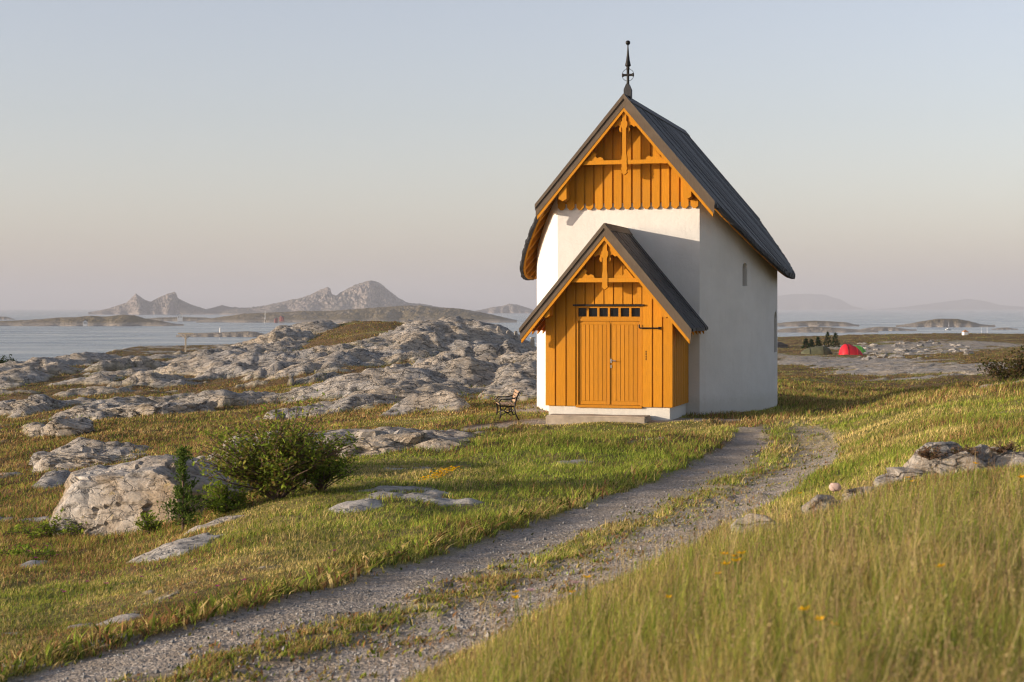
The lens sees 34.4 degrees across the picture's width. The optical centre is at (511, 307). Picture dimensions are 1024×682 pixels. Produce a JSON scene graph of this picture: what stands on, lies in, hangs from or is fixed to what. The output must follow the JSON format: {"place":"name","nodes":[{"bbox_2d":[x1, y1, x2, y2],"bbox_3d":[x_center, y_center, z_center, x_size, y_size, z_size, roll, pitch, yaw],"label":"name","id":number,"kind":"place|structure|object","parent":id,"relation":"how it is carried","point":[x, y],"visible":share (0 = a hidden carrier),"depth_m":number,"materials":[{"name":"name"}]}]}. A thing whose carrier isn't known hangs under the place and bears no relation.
{"place":"outdoors","nodes":[
{"label":"outdoors","id":0,"kind":"place"},
{"bbox_2d":[0,317,14,319],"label":"island","id":1,"kind":"structure","parent":0,"point":[4,318],"depth_m":2573.22,"materials":[{"name":"grey stone"}]},
{"bbox_2d":[0,315,183,325],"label":"island","id":2,"kind":"structure","parent":0,"point":[124,320],"depth_m":1684.31,"materials":[{"name":"grey stone"}]},
{"bbox_2d":[88,292,215,314],"bbox_3d":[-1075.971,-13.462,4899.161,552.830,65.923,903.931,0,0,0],"label":"mountain","id":3,"kind":"structure","parent":0,"point":[172,303],"depth_m":4597.80,"materials":[{"name":"grey stone"}]},
{"bbox_2d":[147,317,210,320],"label":"island","id":4,"kind":"structure","parent":0,"point":[184,318],"depth_m":2263.88,"materials":[{"name":"grey stone"}]},
{"bbox_2d":[177,314,182,320],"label":"house","id":5,"kind":"structure","parent":4,"relation":"on","point":[179,317],"depth_m":2230.37,"materials":[{"name":"white paint"}]},
{"bbox_2d":[176,331,263,336],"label":"island","id":6,"kind":"structure","parent":0,"point":[238,334],"depth_m":1037.24,"materials":[{"name":"grey stone"}]},
{"bbox_2d":[196,280,441,314],"bbox_3d":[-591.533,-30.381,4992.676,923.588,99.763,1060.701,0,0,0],"label":"mountain","id":7,"kind":"structure","parent":0,"point":[370,294],"depth_m":4669.09,"materials":[{"name":"grey stone"}]},
{"bbox_2d":[196,305,516,322],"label":"island","id":8,"kind":"structure","parent":0,"point":[403,313],"depth_m":2107.80,"materials":[{"name":"grey stone"}]},
{"bbox_2d":[7,403,839,681],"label":"path","id":9,"kind":"structure","parent":0,"point":[749,438],"depth_m":14.44,"materials":[{"name":"grey gravel"}]},
{"bbox_2d":[477,304,532,312],"bbox_3d":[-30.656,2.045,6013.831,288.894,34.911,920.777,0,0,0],"label":"mountain","id":10,"kind":"structure","parent":0,"point":[511,308],"depth_m":5720.79,"materials":[{"name":"grey stone"}]},
{"bbox_2d":[0,316,1023,681],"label":"terrain","id":11,"kind":"structure","parent":0,"point":[450,358],"depth_m":49.94,"materials":[{"name":"grey stone"}]},
{"bbox_2d":[0,354,18,363],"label":"shrub","id":12,"kind":"object","parent":11,"relation":"on","point":[2,361],"visible":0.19,"depth_m":95.79,"materials":[{"name":"green plant"}]},
{"bbox_2d":[0,399,57,414],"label":"rock outcrop","id":13,"kind":"object","parent":11,"relation":"on","point":[8,405],"visible":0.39,"depth_m":54.74,"materials":[{"name":"grey stone"}]},
{"bbox_2d":[0,542,76,559],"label":"shrub","id":14,"kind":"object","parent":11,"relation":"on","point":[26,550],"visible":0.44,"depth_m":20.56,"materials":[{"name":"green plant"}]},
{"bbox_2d":[6,508,88,539],"bbox_3d":[-6.452,3.072,23.512,1.285,0.506,1.143,0,0,0],"label":"shrub","id":15,"kind":"object","parent":11,"relation":"on","point":[42,528],"visible":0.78,"depth_m":23.30,"materials":[{"name":"green plant"}]},
{"bbox_2d":[38,417,94,437],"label":"rock outcrop","id":16,"kind":"object","parent":11,"relation":"on","point":[61,427],"visible":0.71,"depth_m":44.53,"materials":[{"name":"grey stone"}]},
{"bbox_2d":[29,445,147,472],"bbox_3d":[-9.312,3.486,36.987,2.758,0.800,2.242,0,0,0],"label":"rock outcrop","id":17,"kind":"object","parent":11,"relation":"on","point":[82,456],"visible":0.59,"depth_m":36.26,"materials":[{"name":"grey stone"}]},
{"bbox_2d":[57,400,217,418],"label":"rock outcrop","id":18,"kind":"object","parent":11,"relation":"on","point":[122,409],"visible":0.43,"depth_m":50.35,"materials":[{"name":"grey stone"}]},
{"bbox_2d":[49,454,242,536],"bbox_3d":[-5.197,2.998,23.907,2.950,1.707,2.244,0,0,0],"label":"rock outcrop","id":19,"kind":"object","parent":11,"relation":"on","point":[101,498],"visible":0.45,"depth_m":23.30,"materials":[{"name":"grey stone"}]},
{"bbox_2d":[134,510,164,535],"bbox_3d":[-4.868,2.900,22.207,0.435,0.377,0.391,0,0,0],"label":"shrub","id":20,"kind":"object","parent":11,"relation":"on","point":[150,523],"visible":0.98,"depth_m":22.15,"materials":[{"name":"green plant"}]},
{"bbox_2d":[153,444,213,530],"bbox_3d":[-4.216,2.349,21.505,0.724,1.155,0.548,0,0,23],"label":"sapling","id":21,"kind":"object","parent":11,"relation":"on","point":[182,508],"visible":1,"depth_m":21.47,"materials":[{"name":"green plant"}]},
{"bbox_2d":[178,333,192,351],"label":"line post","id":22,"kind":"object","parent":11,"relation":"on","point":[185,338],"visible":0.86,"depth_m":111.95,"materials":[{"name":"grey wood"}]},
{"bbox_2d":[196,470,261,515],"bbox_3d":[-3.824,2.478,22.027,0.754,0.668,0.960,0,0,24],"label":"shrub","id":23,"kind":"object","parent":11,"relation":"on","point":[222,503],"visible":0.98,"depth_m":21.92,"materials":[{"name":"green plant"}]},
{"bbox_2d":[196,432,285,491],"bbox_3d":[-3.772,2.774,25.529,2.856,1.683,2.491,0,0,26],"label":"rock outcrop","id":24,"kind":"object","parent":11,"relation":"on","point":[235,481],"visible":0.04,"depth_m":24.99,"materials":[{"name":"grey stone"}]},
{"bbox_2d":[185,389,359,499],"bbox_3d":[-3.252,1.855,22.158,2.376,1.513,1.811,0,0,-23],"label":"shrub","id":25,"kind":"object","parent":11,"relation":"on","point":[274,468],"visible":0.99,"depth_m":21.98,"materials":[{"name":"green plant"}]},
{"bbox_2d":[295,432,362,490],"bbox_3d":[-2.580,2.116,22.496,1.110,0.824,1.101,0,0,0],"label":"shrub","id":26,"kind":"object","parent":11,"relation":"on","point":[327,478],"visible":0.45,"depth_m":22.51,"materials":[{"name":"green plant"}]},
{"bbox_2d":[255,428,471,458],"bbox_3d":[-3.193,2.831,30.602,5.271,1.207,3.170,0,0,-7],"label":"rock outcrop","id":27,"kind":"object","parent":11,"relation":"on","point":[374,442],"visible":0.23,"depth_m":29.81,"materials":[{"name":"grey stone"}]},
{"bbox_2d":[0,419,839,681],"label":"weeds","id":28,"kind":"object","parent":11,"relation":"on","point":[153,622],"visible":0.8,"depth_m":13.78,"materials":[{"name":"green plant"}]},
{"bbox_2d":[419,465,462,480],"bbox_3d":[-1.057,2.442,24.597,0.325,0.102,2.194,0,0,13],"label":"flower patch","id":29,"kind":"object","parent":11,"relation":"on","point":[446,469],"visible":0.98,"depth_m":24.59,"materials":[{"name":"yellow plant"}]},
{"bbox_2d":[494,389,519,419],"bbox_3d":[-0.119,2.183,37.401,0.513,0.654,1.022,0,0,-5],"label":"park bench","id":30,"kind":"object","parent":11,"relation":"on","point":[513,398],"visible":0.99,"depth_m":36.96,"materials":[{"name":"wood"}]},
{"bbox_2d":[0,375,1023,681],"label":"grass","id":31,"kind":"structure","parent":11,"relation":"on","point":[990,425],"depth_m":22.20,"materials":[{"name":"green plant"}]},
{"bbox_2d":[0,320,1023,455],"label":"heath","id":32,"kind":"object","parent":11,"relation":"on","point":[531,405],"visible":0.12,"depth_m":65.64,"materials":[{"name":"brown plant"}]},
{"bbox_2d":[511,595,518,637],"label":"yellow flower","id":33,"kind":"object","parent":11,"relation":"on","point":[512,596],"visible":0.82,"depth_m":9.79,"materials":[{"name":"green plant"}]},
{"bbox_2d":[514,331,517,339],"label":"stone post","id":34,"kind":"object","parent":11,"relation":"on","point":[516,335],"visible":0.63,"depth_m":87.92,"materials":[{"name":"grey stone"}]},
{"bbox_2d":[512,590,522,635],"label":"yellow flower","id":35,"kind":"object","parent":11,"relation":"on","point":[517,607],"visible":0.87,"depth_m":9.99,"materials":[{"name":"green plant"}]},
{"bbox_2d":[527,587,534,630],"bbox_3d":[0.107,1.845,9.857,0.060,0.358,0.060,0,3,-27],"label":"clover","id":36,"kind":"object","parent":11,"relation":"on","point":[529,589],"visible":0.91,"depth_m":9.85,"materials":[{"name":"pink plant"}]},
{"bbox_2d":[530,337,534,347],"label":"stone post","id":37,"kind":"object","parent":11,"relation":"on","point":[532,342],"visible":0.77,"depth_m":87.92,"materials":[{"name":"grey stone"}]},
{"bbox_2d":[570,580,579,629],"bbox_3d":[0.347,1.740,9.491,0.060,0.358,0.060,15,-15,-42],"label":"clover","id":38,"kind":"object","parent":11,"relation":"on","point":[573,595],"visible":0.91,"depth_m":9.51,"materials":[{"name":"pink plant"}]},
{"bbox_2d":[582,575,589,626],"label":"yellow flower","id":39,"kind":"object","parent":11,"relation":"on","point":[584,576],"visible":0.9,"depth_m":9.54,"materials":[{"name":"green plant"}]},
{"bbox_2d":[545,414,650,423],"bbox_3d":[1.885,2.465,36.214,2.250,0.260,0.638,0,0,16],"label":"doorstep","id":40,"kind":"object","parent":11,"relation":"on","point":[564,418],"visible":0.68,"depth_m":36.01,"materials":[{"name":"concrete"}]},
{"bbox_2d":[278,443,1023,681],"bbox_3d":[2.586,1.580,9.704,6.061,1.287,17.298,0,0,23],"label":"tall grass","id":41,"kind":"structure","parent":11,"relation":"on","point":[736,654],"depth_m":7.87,"materials":[{"name":"green plant"}]},
{"bbox_2d":[279,438,1023,681],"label":"seed heads","id":42,"kind":"object","parent":11,"relation":"on","point":[822,655],"visible":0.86,"depth_m":7.52,"materials":[{"name":"beige plant"}]},
{"bbox_2d":[519,40,794,419],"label":"chapel","id":43,"kind":"structure","parent":11,"relation":"on","point":[654,260],"depth_m":38.15,"materials":[{"name":"white paint"}]},
{"bbox_2d":[579,321,608,404],"bbox_3d":[1.817,1.213,36.623,0.690,1.843,0.050,0,0,16],"label":"door","id":44,"kind":"structure","parent":43,"relation":"in","point":[593,335],"depth_m":36.60,"materials":[{"name":"paint"}]},
{"bbox_2d":[609,321,639,404],"bbox_3d":[2.476,1.213,36.397,0.697,1.843,0.123,0,0,16],"label":"door","id":45,"kind":"structure","parent":43,"relation":"in","point":[624,336],"depth_m":36.41,"materials":[{"name":"paint"}]},
{"bbox_2d":[720,552,728,605],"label":"yellow flower","id":46,"kind":"object","parent":11,"relation":"on","point":[723,565],"visible":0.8,"depth_m":9.20,"materials":[{"name":"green plant"}]},
{"bbox_2d":[723,561,729,609],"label":"yellow flower","id":47,"kind":"object","parent":11,"relation":"on","point":[724,563],"visible":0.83,"depth_m":8.35,"materials":[{"name":"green plant"}]},
{"bbox_2d":[732,557,741,608],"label":"yellow flower","id":48,"kind":"object","parent":11,"relation":"on","point":[737,576],"visible":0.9,"depth_m":8.06,"materials":[{"name":"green plant"}]},
{"bbox_2d":[736,551,744,599],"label":"yellow flower","id":49,"kind":"object","parent":11,"relation":"on","point":[742,552],"visible":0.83,"depth_m":8.80,"materials":[{"name":"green plant"}]},
{"bbox_2d":[731,513,785,534],"bbox_3d":[2.162,2.014,14.598,0.487,0.394,0.387,0,0,0],"label":"boulder","id":50,"kind":"object","parent":11,"relation":"on","point":[739,520],"visible":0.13,"depth_m":14.58,"materials":[{"name":"grey stone"}]},
{"bbox_2d":[777,341,787,347],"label":"shed","id":51,"kind":"structure","parent":11,"relation":"on","point":[781,345],"depth_m":179.29,"materials":[{"name":"stone"}]},
{"bbox_2d":[797,605,810,660],"bbox_3d":[1.113,1.285,6.220,0.052,0.328,0.053,-4,-4,-41],"label":"yellow flower","id":52,"kind":"object","parent":11,"relation":"on","point":[803,608],"visible":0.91,"depth_m":6.22,"materials":[{"name":"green plant"}]},
{"bbox_2d":[801,338,808,348],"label":"conifer","id":53,"kind":"object","parent":11,"relation":"on","point":[805,342],"visible":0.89,"depth_m":171.89,"materials":[{"name":"green plant"}]},
{"bbox_2d":[809,338,813,346],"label":"conifer","id":54,"kind":"object","parent":11,"relation":"on","point":[811,343],"visible":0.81,"depth_m":174.85,"materials":[{"name":"green plant"}]},
{"bbox_2d":[801,346,832,354],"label":"tent","id":55,"kind":"object","parent":11,"relation":"on","point":[822,350],"visible":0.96,"depth_m":149.24,"materials":[{"name":"green fabric"}]},
{"bbox_2d":[814,336,822,346],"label":"conifer","id":56,"kind":"object","parent":11,"relation":"on","point":[818,341],"visible":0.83,"depth_m":171.95,"materials":[{"name":"green plant"}]},
{"bbox_2d":[801,494,839,513],"bbox_3d":[2.930,1.893,15.585,0.427,0.285,0.382,0,0,0],"label":"boulder","id":57,"kind":"object","parent":11,"relation":"on","point":[820,499],"visible":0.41,"depth_m":15.46,"materials":[{"name":"grey stone"}]},
{"bbox_2d":[814,616,829,677],"bbox_3d":[1.176,1.297,6.222,0.046,0.286,0.047,-12,6,-20],"label":"yellow flower","id":58,"kind":"object","parent":11,"relation":"on","point":[816,618],"visible":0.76,"depth_m":6.21,"materials":[{"name":"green plant"}]},
{"bbox_2d":[822,331,831,346],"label":"conifer","id":59,"kind":"object","parent":11,"relation":"on","point":[826,341],"visible":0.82,"depth_m":174.96,"materials":[{"name":"green plant"}]},
{"bbox_2d":[829,483,840,490],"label":"boulder","id":60,"kind":"object","parent":11,"relation":"on","point":[834,486],"visible":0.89,"depth_m":15.86,"materials":[{"name":"beige stone"}]},
{"bbox_2d":[830,332,839,346],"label":"conifer","id":61,"kind":"object","parent":11,"relation":"on","point":[835,340],"visible":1,"depth_m":171.94,"materials":[{"name":"green plant"}]},
{"bbox_2d":[839,343,862,355],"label":"tent","id":62,"kind":"object","parent":11,"relation":"on","point":[847,349],"visible":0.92,"depth_m":147.36,"materials":[{"name":"red fabric"}]},
{"bbox_2d":[842,487,876,501],"bbox_3d":[3.381,1.814,15.915,0.422,0.196,0.396,0,0,0],"label":"boulder","id":63,"kind":"object","parent":11,"relation":"on","point":[850,491],"visible":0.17,"depth_m":15.92,"materials":[{"name":"grey stone"}]},
{"bbox_2d":[853,345,865,352],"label":"tent","id":64,"kind":"object","parent":11,"relation":"on","point":[861,349],"visible":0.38,"depth_m":151.50,"materials":[{"name":"green fabric"}]},
{"bbox_2d":[872,467,927,488],"bbox_3d":[3.881,1.750,16.234,0.682,0.389,0.608,0,0,0],"label":"rock outcrop","id":65,"kind":"object","parent":11,"relation":"on","point":[897,473],"visible":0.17,"depth_m":16.12,"materials":[{"name":"grey stone"}]},
{"bbox_2d":[896,348,908,351],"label":"rubble block","id":66,"kind":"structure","parent":11,"relation":"on","point":[904,350],"depth_m":153.71,"materials":[{"name":"grey stone"}]},
{"bbox_2d":[935,563,953,621],"bbox_3d":[1.833,1.227,6.954,0.051,0.310,0.050,-11,-6,-13],"label":"yellow flower","id":67,"kind":"object","parent":11,"relation":"on","point":[939,565],"visible":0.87,"depth_m":6.96,"materials":[{"name":"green plant"}]},
{"bbox_2d":[902,441,1023,480],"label":"rock outcrop","id":68,"kind":"object","parent":11,"relation":"on","point":[944,461],"visible":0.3,"depth_m":16.11,"materials":[{"name":"grey stone"}]},
{"bbox_2d":[912,445,948,459],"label":"heather","id":69,"kind":"object","parent":68,"relation":"on","point":[926,452],"visible":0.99,"depth_m":15.99,"materials":[{"name":"brown plant"}]},
{"bbox_2d":[946,445,981,454],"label":"heather","id":70,"kind":"object","parent":68,"relation":"on","point":[954,449],"visible":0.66,"depth_m":16.07,"materials":[{"name":"brown plant"}]},
{"bbox_2d":[987,440,1020,453],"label":"heather","id":71,"kind":"object","parent":68,"relation":"on","point":[1009,446],"visible":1,"depth_m":16.20,"materials":[{"name":"brown plant"}]},
{"bbox_2d":[976,345,1023,380],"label":"shrub","id":72,"kind":"object","parent":11,"relation":"on","point":[1013,371],"visible":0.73,"depth_m":51.93,"materials":[{"name":"green plant"}]},
{"bbox_2d":[1018,475,1023,516],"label":"yellow flower","id":73,"kind":"object","parent":11,"relation":"on","point":[1020,476],"visible":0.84,"depth_m":11.24,"materials":[{"name":"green plant"}]},
{"bbox_2d":[0,308,1023,360],"bbox_3d":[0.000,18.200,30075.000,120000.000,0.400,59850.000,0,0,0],"label":"sea","id":74,"kind":"structure","parent":0,"point":[22,343],"depth_m":1452.57,"materials":[{"name":"blue"}]},
{"bbox_2d":[0,0,1023,307],"label":"sky","id":75,"kind":"structure","parent":0,"point":[209,153],"materials":[{"name":"blue"}]},
{"bbox_2d":[777,321,858,326],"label":"island","id":76,"kind":"structure","parent":0,"point":[814,323],"depth_m":1633.64,"materials":[{"name":"grey stone"}]},
{"bbox_2d":[777,294,865,309],"bbox_3d":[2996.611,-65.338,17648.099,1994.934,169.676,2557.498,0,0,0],"label":"mountain","id":77,"kind":"structure","parent":0,"point":[805,302],"depth_m":16805.24,"materials":[{"name":"grey stone"}]},
{"bbox_2d":[777,327,878,332],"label":"island","id":78,"kind":"structure","parent":0,"point":[817,329],"depth_m":1231.96,"materials":[{"name":"grey stone"}]},
{"bbox_2d":[859,327,916,330],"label":"island","id":79,"kind":"structure","parent":0,"point":[886,329],"depth_m":1318.09,"materials":[{"name":"grey stone"}]},
{"bbox_2d":[896,319,994,326],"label":"island","id":80,"kind":"structure","parent":0,"point":[946,323],"depth_m":1581.62,"materials":[{"name":"grey stone"}]},
{"bbox_2d":[876,299,1023,309],"bbox_3d":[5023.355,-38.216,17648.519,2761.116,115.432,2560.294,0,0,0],"label":"mountain","id":81,"kind":"structure","parent":0,"point":[967,304],"depth_m":16815.36,"materials":[{"name":"grey stone"}]},
{"bbox_2d":[991,328,1017,329],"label":"island","id":82,"kind":"structure","parent":0,"point":[1004,329],"depth_m":1376.12,"materials":[{"name":"grey stone"}]}
]}

